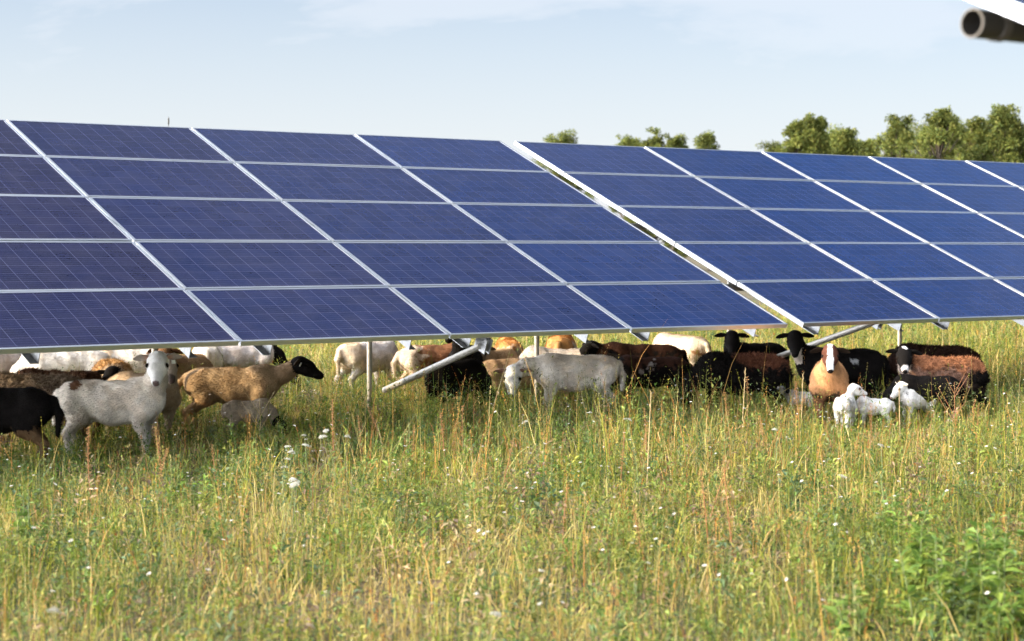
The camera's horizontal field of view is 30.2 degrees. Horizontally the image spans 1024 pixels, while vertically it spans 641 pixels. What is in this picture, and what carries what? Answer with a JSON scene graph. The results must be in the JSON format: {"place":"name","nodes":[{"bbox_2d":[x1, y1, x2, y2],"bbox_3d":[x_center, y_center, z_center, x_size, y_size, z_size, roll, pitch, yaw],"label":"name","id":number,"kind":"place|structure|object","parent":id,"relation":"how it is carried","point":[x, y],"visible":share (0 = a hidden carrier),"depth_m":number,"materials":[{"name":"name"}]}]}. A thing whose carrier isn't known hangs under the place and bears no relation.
{"place":"outdoors","nodes":[
{"label":"outdoors","id":0,"kind":"place"},
{"bbox_2d":[0,254,1023,640],"bbox_3d":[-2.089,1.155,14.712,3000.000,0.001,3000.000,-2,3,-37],"label":"ground","id":1,"kind":"structure","parent":0,"point":[494,578],"depth_m":9.78,"materials":[{"name":"green plant"}]},
{"bbox_2d":[0,353,20,371],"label":"sheep","id":2,"kind":"object","parent":1,"relation":"on","point":[8,361],"visible":0.14,"depth_m":20.31},
{"bbox_2d":[0,386,64,467],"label":"sheep","id":3,"kind":"object","parent":1,"relation":"on","point":[25,411],"visible":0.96,"depth_m":14.40},
{"bbox_2d":[5,489,60,554],"bbox_3d":[-2.700,1.129,10.633,0.303,0.359,0.296,-2,3,-37],"label":"broadleaf weed","id":4,"kind":"object","parent":1,"relation":"on","point":[20,522],"visible":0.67,"depth_m":10.62,"materials":[{"name":"green plant"}]},
{"bbox_2d":[0,369,89,447],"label":"sheep","id":5,"kind":"object","parent":1,"relation":"on","point":[50,383],"visible":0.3,"depth_m":16.03},
{"bbox_2d":[47,608,60,640],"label":"umbel flower","id":6,"kind":"object","parent":1,"relation":"on","point":[55,610],"visible":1,"depth_m":6.25,"materials":[{"name":"white plant"}]},
{"bbox_2d":[10,351,110,372],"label":"sheep","id":7,"kind":"object","parent":1,"relation":"on","point":[68,361],"visible":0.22,"depth_m":20.19},
{"bbox_2d":[15,366,107,439],"bbox_3d":[-4.152,0.758,17.047,1.215,0.707,0.429,0,2,4],"label":"sheep","id":8,"kind":"object","parent":1,"relation":"on","point":[88,374],"visible":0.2,"depth_m":16.96},
{"bbox_2d":[85,427,92,512],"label":"dock stalk","id":9,"kind":"object","parent":1,"relation":"on","point":[88,467],"visible":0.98,"depth_m":12.13,"materials":[{"name":"brown plant"}]},
{"bbox_2d":[91,357,133,433],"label":"sheep","id":10,"kind":"object","parent":1,"relation":"on","point":[108,368],"visible":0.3,"depth_m":17.41},
{"bbox_2d":[51,351,182,458],"bbox_3d":[-3.226,0.692,15.372,1.148,0.910,0.514,0,2,6],"label":"sheep","id":11,"kind":"object","parent":1,"relation":"on","point":[137,401],"visible":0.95,"depth_m":15.30},
{"bbox_2d":[102,349,149,373],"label":"sheep","id":12,"kind":"object","parent":1,"relation":"on","point":[128,356],"visible":0.07,"depth_m":20.68},
{"bbox_2d":[104,353,187,440],"bbox_3d":[-3.208,0.686,16.623,1.115,0.837,0.393,2,3,44],"label":"sheep","id":13,"kind":"object","parent":1,"relation":"on","point":[173,399],"visible":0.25,"depth_m":16.41},
{"bbox_2d":[154,427,162,480],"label":"dock stalk","id":14,"kind":"object","parent":1,"relation":"on","point":[157,443],"visible":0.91,"depth_m":13.23,"materials":[{"name":"brown plant"}]},
{"bbox_2d":[158,448,168,490],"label":"dock stalk","id":15,"kind":"object","parent":1,"relation":"on","point":[164,459],"visible":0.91,"depth_m":12.70,"materials":[{"name":"beige plant"}]},
{"bbox_2d":[147,348,213,416],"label":"sheep","id":16,"kind":"object","parent":1,"relation":"on","point":[199,360],"visible":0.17,"depth_m":19.07},
{"bbox_2d":[192,346,223,366],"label":"sheep","id":17,"kind":"object","parent":1,"relation":"on","point":[213,355],"visible":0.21,"depth_m":21.22},
{"bbox_2d":[177,356,323,433],"bbox_3d":[-2.432,0.696,17.431,1.440,0.758,0.388,0,2,3],"label":"sheep","id":18,"kind":"object","parent":1,"relation":"on","point":[217,384],"visible":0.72,"depth_m":17.31},
{"bbox_2d":[221,398,288,442],"bbox_3d":[-2.266,0.882,16.746,0.608,0.409,0.229,0,2,-3],"label":"lamb","id":19,"kind":"object","parent":1,"relation":"on","point":[233,408],"visible":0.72,"depth_m":16.67},
{"bbox_2d":[218,344,300,386],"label":"sheep","id":20,"kind":"object","parent":1,"relation":"on","point":[244,357],"visible":0.26,"depth_m":22.21},
{"bbox_2d":[238,386,289,450],"bbox_3d":[-2.132,0.822,16.005,0.475,0.570,0.272,-2,3,-37],"label":"branched weed","id":21,"kind":"object","parent":1,"relation":"on","point":[260,426],"visible":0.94,"depth_m":16.00,"materials":[{"name":"green plant"}]},
{"bbox_2d":[274,466,287,537],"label":"umbel flower","id":22,"kind":"object","parent":1,"relation":"on","point":[283,501],"visible":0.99,"depth_m":10.73,"materials":[{"name":"white plant"}]},
{"bbox_2d":[282,477,295,529],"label":"umbel flower","id":23,"kind":"object","parent":1,"relation":"on","point":[291,496],"visible":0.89,"depth_m":11.33,"materials":[{"name":"white plant"}]},
{"bbox_2d":[280,482,298,593],"bbox_3d":[-1.083,1.074,9.350,0.102,0.561,0.091,-2,3,-43],"label":"umbel flower","id":24,"kind":"object","parent":1,"relation":"on","point":[294,484],"visible":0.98,"depth_m":9.34,"materials":[{"name":"white plant"}]},
{"bbox_2d":[286,450,296,534],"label":"umbel flower","id":25,"kind":"object","parent":1,"relation":"on","point":[290,451],"visible":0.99,"depth_m":11.30,"materials":[{"name":"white plant"}]},
{"bbox_2d":[279,479,305,544],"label":"umbel flower","id":26,"kind":"object","parent":1,"relation":"on","point":[297,480],"visible":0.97,"depth_m":10.67,"materials":[{"name":"white plant"}]},
{"bbox_2d":[301,443,324,502],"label":"umbel flower","id":27,"kind":"object","parent":1,"relation":"on","point":[308,471],"visible":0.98,"depth_m":12.13,"materials":[{"name":"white plant"}]},
{"bbox_2d":[330,399,335,464],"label":"dock stalk","id":28,"kind":"object","parent":1,"relation":"on","point":[332,428],"visible":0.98,"depth_m":14.23,"materials":[{"name":"brown plant"}]},
{"bbox_2d":[323,429,347,501],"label":"umbel flower","id":29,"kind":"object","parent":1,"relation":"on","point":[325,430],"visible":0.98,"depth_m":12.71,"materials":[{"name":"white plant"}]},
{"bbox_2d":[342,434,352,505],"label":"umbel flower","id":30,"kind":"object","parent":1,"relation":"on","point":[347,469],"visible":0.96,"depth_m":12.10,"materials":[{"name":"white plant"}]},
{"bbox_2d":[333,397,368,438],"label":"broadleaf weed","id":31,"kind":"object","parent":1,"relation":"on","point":[357,411],"visible":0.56,"depth_m":16.57,"materials":[{"name":"green plant"}]},
{"bbox_2d":[334,341,411,390],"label":"sheep","id":32,"kind":"object","parent":1,"relation":"on","point":[383,352],"visible":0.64,"depth_m":21.79},
{"bbox_2d":[372,385,398,428],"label":"broadleaf weed","id":33,"kind":"object","parent":1,"relation":"on","point":[390,402],"visible":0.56,"depth_m":17.96,"materials":[{"name":"green plant"}]},
{"bbox_2d":[0,119,787,416],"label":"solar array","id":34,"kind":"object","parent":1,"relation":"on","point":[184,240],"visible":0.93,"depth_m":17.33,"materials":[{"name":"glass"}]},
{"bbox_2d":[390,343,451,398],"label":"sheep","id":35,"kind":"object","parent":1,"relation":"on","point":[437,353],"visible":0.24,"depth_m":21.23},
{"bbox_2d":[439,412,447,472],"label":"dock stalk","id":36,"kind":"object","parent":1,"relation":"on","point":[441,435],"visible":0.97,"depth_m":14.21,"materials":[{"name":"brown plant"}]},
{"bbox_2d":[445,338,483,407],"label":"sheep","id":37,"kind":"object","parent":1,"relation":"on","point":[456,347],"visible":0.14,"depth_m":20.03},
{"bbox_2d":[423,358,506,415],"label":"sheep","id":38,"kind":"object","parent":1,"relation":"on","point":[467,367],"visible":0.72,"depth_m":18.90},
{"bbox_2d":[489,611,500,640],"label":"umbel flower","id":39,"kind":"object","parent":1,"relation":"on","point":[496,612],"visible":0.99,"depth_m":7.19,"materials":[{"name":"white plant"}]},
{"bbox_2d":[474,347,518,395],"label":"sheep","id":40,"kind":"object","parent":1,"relation":"on","point":[499,353],"visible":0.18,"depth_m":20.84},
{"bbox_2d":[498,438,515,504],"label":"dock stalk","id":41,"kind":"object","parent":1,"relation":"on","point":[512,445],"visible":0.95,"depth_m":12.44,"materials":[{"name":"beige plant"}]},
{"bbox_2d":[494,337,523,356],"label":"sheep","id":42,"kind":"object","parent":1,"relation":"on","point":[511,343],"visible":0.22,"depth_m":22.47},
{"bbox_2d":[6,438,1012,640],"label":"daisies","id":43,"kind":"object","parent":1,"relation":"on","point":[987,592],"visible":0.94,"depth_m":10.36,"materials":[{"name":"white plant"}]},
{"bbox_2d":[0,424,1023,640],"bbox_3d":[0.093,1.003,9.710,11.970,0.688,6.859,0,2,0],"label":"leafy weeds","id":44,"kind":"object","parent":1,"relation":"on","point":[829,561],"visible":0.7,"depth_m":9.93,"materials":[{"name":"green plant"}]},
{"bbox_2d":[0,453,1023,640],"bbox_3d":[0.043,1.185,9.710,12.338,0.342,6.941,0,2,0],"label":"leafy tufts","id":45,"kind":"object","parent":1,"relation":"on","point":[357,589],"visible":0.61,"depth_m":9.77,"materials":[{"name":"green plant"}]},
{"bbox_2d":[0,316,1023,496],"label":"meadow grass","id":46,"kind":"structure","parent":1,"relation":"on","point":[688,472],"depth_m":15.24,"materials":[{"name":"plant"}]},
{"bbox_2d":[10,362,1023,485],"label":"daisies","id":47,"kind":"object","parent":1,"relation":"on","point":[564,419],"visible":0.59,"depth_m":16.10,"materials":[{"name":"white plant"}]},
{"bbox_2d":[483,357,573,406],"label":"sheep","id":48,"kind":"object","parent":1,"relation":"on","point":[492,363],"visible":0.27,"depth_m":19.91},
{"bbox_2d":[513,442,556,496],"bbox_3d":[0.175,1.026,13.106,0.379,0.380,0.186,2,3,36],"label":"broadleaf weed","id":49,"kind":"object","parent":1,"relation":"on","point":[539,469],"visible":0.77,"depth_m":13.10,"materials":[{"name":"green plant"}]},
{"bbox_2d":[498,345,594,400],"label":"sheep","id":50,"kind":"object","parent":1,"relation":"on","point":[528,351],"visible":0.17,"depth_m":20.86},
{"bbox_2d":[494,352,626,414],"bbox_3d":[0.496,0.659,19.177,1.379,0.686,0.464,0,2,-7],"label":"sheep","id":51,"kind":"object","parent":1,"relation":"on","point":[564,364],"visible":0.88,"depth_m":19.09},
{"bbox_2d":[544,335,577,348],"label":"sheep","id":52,"kind":"object","parent":1,"relation":"on","point":[562,341],"visible":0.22,"depth_m":23.12},
{"bbox_2d":[531,128,596,199],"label":"tree","id":53,"kind":"object","parent":1,"relation":"on","point":[562,137],"visible":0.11,"depth_m":149.30,"materials":[{"name":"green plant"}]},
{"bbox_2d":[559,484,569,534],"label":"dock stalk","id":54,"kind":"object","parent":1,"relation":"on","point":[565,506],"visible":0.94,"depth_m":10.42,"materials":[{"name":"beige plant"}]},
{"bbox_2d":[620,430,625,490],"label":"dock stalk","id":55,"kind":"object","parent":1,"relation":"on","point":[623,443],"visible":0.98,"depth_m":13.08,"materials":[{"name":"brown plant"}]},
{"bbox_2d":[608,133,647,230],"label":"tree","id":56,"kind":"object","parent":1,"relation":"on","point":[628,141],"visible":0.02,"depth_m":164.32,"materials":[{"name":"green plant"}]},
{"bbox_2d":[623,418,637,479],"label":"umbel flower","id":57,"kind":"object","parent":1,"relation":"on","point":[632,446],"visible":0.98,"depth_m":12.42,"materials":[{"name":"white plant"}]},
{"bbox_2d":[579,340,689,396],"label":"sheep","id":58,"kind":"object","parent":1,"relation":"on","point":[616,350],"visible":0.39,"depth_m":20.80},
{"bbox_2d":[631,505,647,577],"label":"dock stalk","id":59,"kind":"object","parent":1,"relation":"on","point":[636,522],"visible":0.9,"depth_m":9.75,"materials":[{"name":"beige plant"}]},
{"bbox_2d":[591,354,691,405],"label":"sheep","id":60,"kind":"object","parent":1,"relation":"on","point":[659,370],"visible":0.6,"depth_m":19.81},
{"bbox_2d":[630,387,652,426],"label":"broadleaf weed","id":61,"kind":"object","parent":1,"relation":"on","point":[640,398],"visible":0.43,"depth_m":17.76,"materials":[{"name":"green plant"}]},
{"bbox_2d":[643,408,648,458],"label":"dock stalk","id":62,"kind":"object","parent":1,"relation":"on","point":[644,411],"visible":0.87,"depth_m":14.12,"materials":[{"name":"brown plant"}]},
{"bbox_2d":[646,389,651,495],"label":"dry stalk","id":63,"kind":"object","parent":1,"relation":"on","point":[648,439],"visible":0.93,"depth_m":13.09,"materials":[{"name":"beige plant"}]},
{"bbox_2d":[634,126,672,247],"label":"tree","id":64,"kind":"object","parent":1,"relation":"on","point":[656,141],"visible":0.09,"depth_m":149.39,"materials":[{"name":"green plant"}]},
{"bbox_2d":[661,132,689,258],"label":"tree","id":65,"kind":"object","parent":1,"relation":"on","point":[676,141],"visible":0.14,"depth_m":159.30,"materials":[{"name":"green plant"}]},
{"bbox_2d":[652,332,711,365],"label":"sheep","id":66,"kind":"object","parent":1,"relation":"on","point":[690,345],"visible":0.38,"depth_m":23.13},
{"bbox_2d":[699,469,711,558],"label":"dock stalk","id":67,"kind":"object","parent":1,"relation":"on","point":[701,474],"visible":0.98,"depth_m":10.36,"materials":[{"name":"beige plant"}]},
{"bbox_2d":[692,129,720,270],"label":"tree","id":68,"kind":"object","parent":1,"relation":"on","point":[706,140],"visible":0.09,"depth_m":154.31,"materials":[{"name":"green plant"}]},
{"bbox_2d":[704,459,731,545],"bbox_3d":[1.163,1.043,10.821,0.085,0.532,0.053,13,5,25],"label":"dock stalk","id":69,"kind":"object","parent":1,"relation":"on","point":[718,491],"visible":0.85,"depth_m":10.81,"materials":[{"name":"brown plant"}]},
{"bbox_2d":[720,455,733,555],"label":"dock stalk","id":70,"kind":"object","parent":1,"relation":"on","point":[726,500],"visible":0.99,"depth_m":10.21,"materials":[{"name":"beige plant"}]},
{"bbox_2d":[669,350,794,419],"bbox_3d":[2.188,0.660,18.933,1.294,0.765,0.456,0,2,-3],"label":"sheep","id":71,"kind":"object","parent":1,"relation":"on","point":[776,370],"visible":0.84,"depth_m":18.80},
{"bbox_2d":[714,330,789,398],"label":"sheep","id":72,"kind":"object","parent":1,"relation":"on","point":[733,344],"visible":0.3,"depth_m":20.74},
{"bbox_2d":[514,141,1023,357],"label":"solar array","id":73,"kind":"object","parent":1,"relation":"on","point":[812,243],"visible":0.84,"depth_m":21.70,"materials":[{"name":"glass"}]},
{"bbox_2d":[755,139,784,152],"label":"tree","id":74,"kind":"object","parent":1,"relation":"on","point":[775,146],"visible":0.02,"depth_m":169.53,"materials":[{"name":"green plant"}]},
{"bbox_2d":[771,428,777,494],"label":"umbel flower","id":75,"kind":"object","parent":1,"relation":"on","point":[776,452],"visible":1,"depth_m":13.02,"materials":[{"name":"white plant"}]},
{"bbox_2d":[777,386,815,417],"bbox_3d":[2.863,0.827,19.150,0.471,0.338,0.176,1,2,20],"label":"lamb","id":76,"kind":"object","parent":1,"relation":"on","point":[794,396],"visible":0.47,"depth_m":19.11},
{"bbox_2d":[781,118,818,153],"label":"tree","id":77,"kind":"object","parent":1,"relation":"on","point":[793,143],"visible":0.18,"depth_m":139.09,"materials":[{"name":"green plant"}]},
{"bbox_2d":[796,112,832,154],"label":"tree","id":78,"kind":"object","parent":1,"relation":"on","point":[815,133],"visible":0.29,"depth_m":138.82,"materials":[{"name":"green plant"}]},
{"bbox_2d":[809,344,849,429],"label":"sheep","id":79,"kind":"object","parent":1,"relation":"on","point":[828,366],"visible":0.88,"depth_m":17.65},
{"bbox_2d":[776,329,890,412],"bbox_3d":[3.324,0.537,19.584,1.262,0.906,0.508,0,2,-10],"label":"sheep","id":80,"kind":"object","parent":1,"relation":"on","point":[857,359],"visible":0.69,"depth_m":19.51},
{"bbox_2d":[832,474,845,544],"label":"umbel flower","id":81,"kind":"object","parent":1,"relation":"on","point":[838,496],"visible":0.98,"depth_m":10.18,"materials":[{"name":"white plant"}]},
{"bbox_2d":[829,126,861,155],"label":"tree","id":82,"kind":"object","parent":1,"relation":"on","point":[844,138],"visible":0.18,"depth_m":144.03,"materials":[{"name":"green plant"}]},
{"bbox_2d":[825,123,869,155],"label":"tree","id":83,"kind":"object","parent":1,"relation":"on","point":[831,131],"visible":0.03,"depth_m":153.81,"materials":[{"name":"green plant"}]},
{"bbox_2d":[832,383,866,430],"bbox_3d":[3.107,0.822,17.527,0.273,0.471,0.477,1,2,20],"label":"lamb","id":84,"kind":"object","parent":1,"relation":"on","point":[852,390],"visible":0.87,"depth_m":17.45},
{"bbox_2d":[822,580,881,640],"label":"broadleaf weed","id":85,"kind":"object","parent":1,"relation":"on","point":[859,613],"visible":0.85,"depth_m":8.09,"materials":[{"name":"green plant"}]},
{"bbox_2d":[857,138,881,156],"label":"tree","id":86,"kind":"object","parent":1,"relation":"on","point":[867,142],"visible":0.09,"depth_m":164.08,"materials":[{"name":"green plant"}]},
{"bbox_2d":[848,396,894,427],"bbox_3d":[3.354,0.885,17.851,0.494,0.365,0.193,0,2,8],"label":"lamb","id":87,"kind":"object","parent":1,"relation":"on","point":[861,401],"visible":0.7,"depth_m":17.78},
{"bbox_2d":[854,373,897,397],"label":"sheep","id":88,"kind":"object","parent":1,"relation":"on","point":[891,378],"visible":0.09,"depth_m":20.33},
{"bbox_2d":[870,113,917,157],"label":"tree","id":89,"kind":"object","parent":1,"relation":"on","point":[898,136],"visible":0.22,"depth_m":129.44,"materials":[{"name":"green plant"}]},
{"bbox_2d":[898,382,900,444],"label":"dry stalk","id":90,"kind":"object","parent":1,"relation":"on","point":[899,410],"visible":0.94,"depth_m":16.53,"materials":[{"name":"beige plant"}]},
{"bbox_2d":[870,474,938,546],"bbox_3d":[2.203,1.098,10.857,0.282,0.403,0.438,-2,3,-37],"label":"broadleaf weed","id":91,"kind":"object","parent":1,"relation":"on","point":[895,504],"visible":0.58,"depth_m":10.85,"materials":[{"name":"green plant"}]},
{"bbox_2d":[890,381,936,426],"bbox_3d":[3.862,0.804,18.231,0.567,0.454,0.215,-1,2,-25],"label":"lamb","id":92,"kind":"object","parent":1,"relation":"on","point":[909,397],"visible":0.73,"depth_m":18.13},
{"bbox_2d":[915,431,919,477],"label":"dock stalk","id":93,"kind":"object","parent":1,"relation":"on","point":[917,446],"visible":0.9,"depth_m":13.99,"materials":[{"name":"brown plant"}]},
{"bbox_2d":[871,373,966,424],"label":"sheep","id":94,"kind":"object","parent":1,"relation":"on","point":[914,383],"visible":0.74,"depth_m":18.20},
{"bbox_2d":[871,116,968,158],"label":"tree","id":95,"kind":"object","parent":1,"relation":"on","point":[918,131],"visible":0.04,"depth_m":148.69,"materials":[{"name":"green plant"}]},
{"bbox_2d":[896,518,957,604],"bbox_3d":[1.978,1.148,9.160,0.375,0.429,0.312,-2,3,-37],"label":"broadleaf weed","id":96,"kind":"object","parent":1,"relation":"on","point":[917,555],"visible":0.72,"depth_m":9.11,"materials":[{"name":"green plant"}]},
{"bbox_2d":[884,341,984,374],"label":"sheep","id":97,"kind":"object","parent":1,"relation":"on","point":[945,350],"visible":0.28,"depth_m":20.53},
{"bbox_2d":[885,535,987,640],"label":"broadleaf weed","id":98,"kind":"object","parent":1,"relation":"on","point":[941,575],"visible":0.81,"depth_m":8.24,"materials":[{"name":"green plant"}]},
{"bbox_2d":[885,344,990,420],"bbox_3d":[4.210,0.625,18.718,1.175,0.815,0.477,-1,2,-16],"label":"sheep","id":99,"kind":"object","parent":1,"relation":"on","point":[918,363],"visible":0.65,"depth_m":18.62},
{"bbox_2d":[909,119,969,154],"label":"tree","id":100,"kind":"object","parent":1,"relation":"on","point":[962,133],"visible":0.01,"depth_m":154.92,"materials":[{"name":"green plant"}]},
{"bbox_2d":[906,105,979,160],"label":"tree","id":101,"kind":"object","parent":1,"relation":"on","point":[941,121],"visible":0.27,"depth_m":124.01,"materials":[{"name":"green plant"}]},
{"bbox_2d":[931,376,978,422],"bbox_3d":[3.859,0.772,16.545,0.597,0.629,0.298,-2,3,-37],"label":"branched weed","id":102,"kind":"object","parent":1,"relation":"on","point":[954,391],"visible":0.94,"depth_m":16.53,"materials":[{"name":"green plant"}]},
{"bbox_2d":[953,115,993,160],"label":"tree","id":103,"kind":"object","parent":1,"relation":"on","point":[974,137],"visible":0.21,"depth_m":126.93,"materials":[{"name":"green plant"}]},
{"bbox_2d":[956,507,1023,590],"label":"broadleaf weed","id":104,"kind":"object","parent":1,"relation":"on","point":[989,533],"visible":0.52,"depth_m":9.37,"materials":[{"name":"green plant"}]},
{"bbox_2d":[957,520,1023,640],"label":"broadleaf weed","id":105,"kind":"object","parent":1,"relation":"on","point":[1002,613],"visible":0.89,"depth_m":8.09,"materials":[{"name":"green plant"}]},
{"bbox_2d":[960,0,1023,42],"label":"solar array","id":106,"kind":"object","parent":1,"relation":"on","point":[1001,20],"visible":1,"depth_m":5.21,"materials":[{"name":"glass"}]},
{"bbox_2d":[973,103,1023,162],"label":"tree","id":107,"kind":"object","parent":1,"relation":"on","point":[1005,141],"visible":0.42,"depth_m":124.04,"materials":[{"name":"green plant"}]},
{"bbox_2d":[0,0,1023,248],"label":"sky","id":108,"kind":"structure","parent":0,"point":[507,72],"materials":[{"name":"blue"}]},
{"bbox_2d":[176,297,1023,380],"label":"meadow grass","id":109,"kind":"structure","parent":0,"point":[795,327],"depth_m":31.95,"materials":[{"name":"green plant"}]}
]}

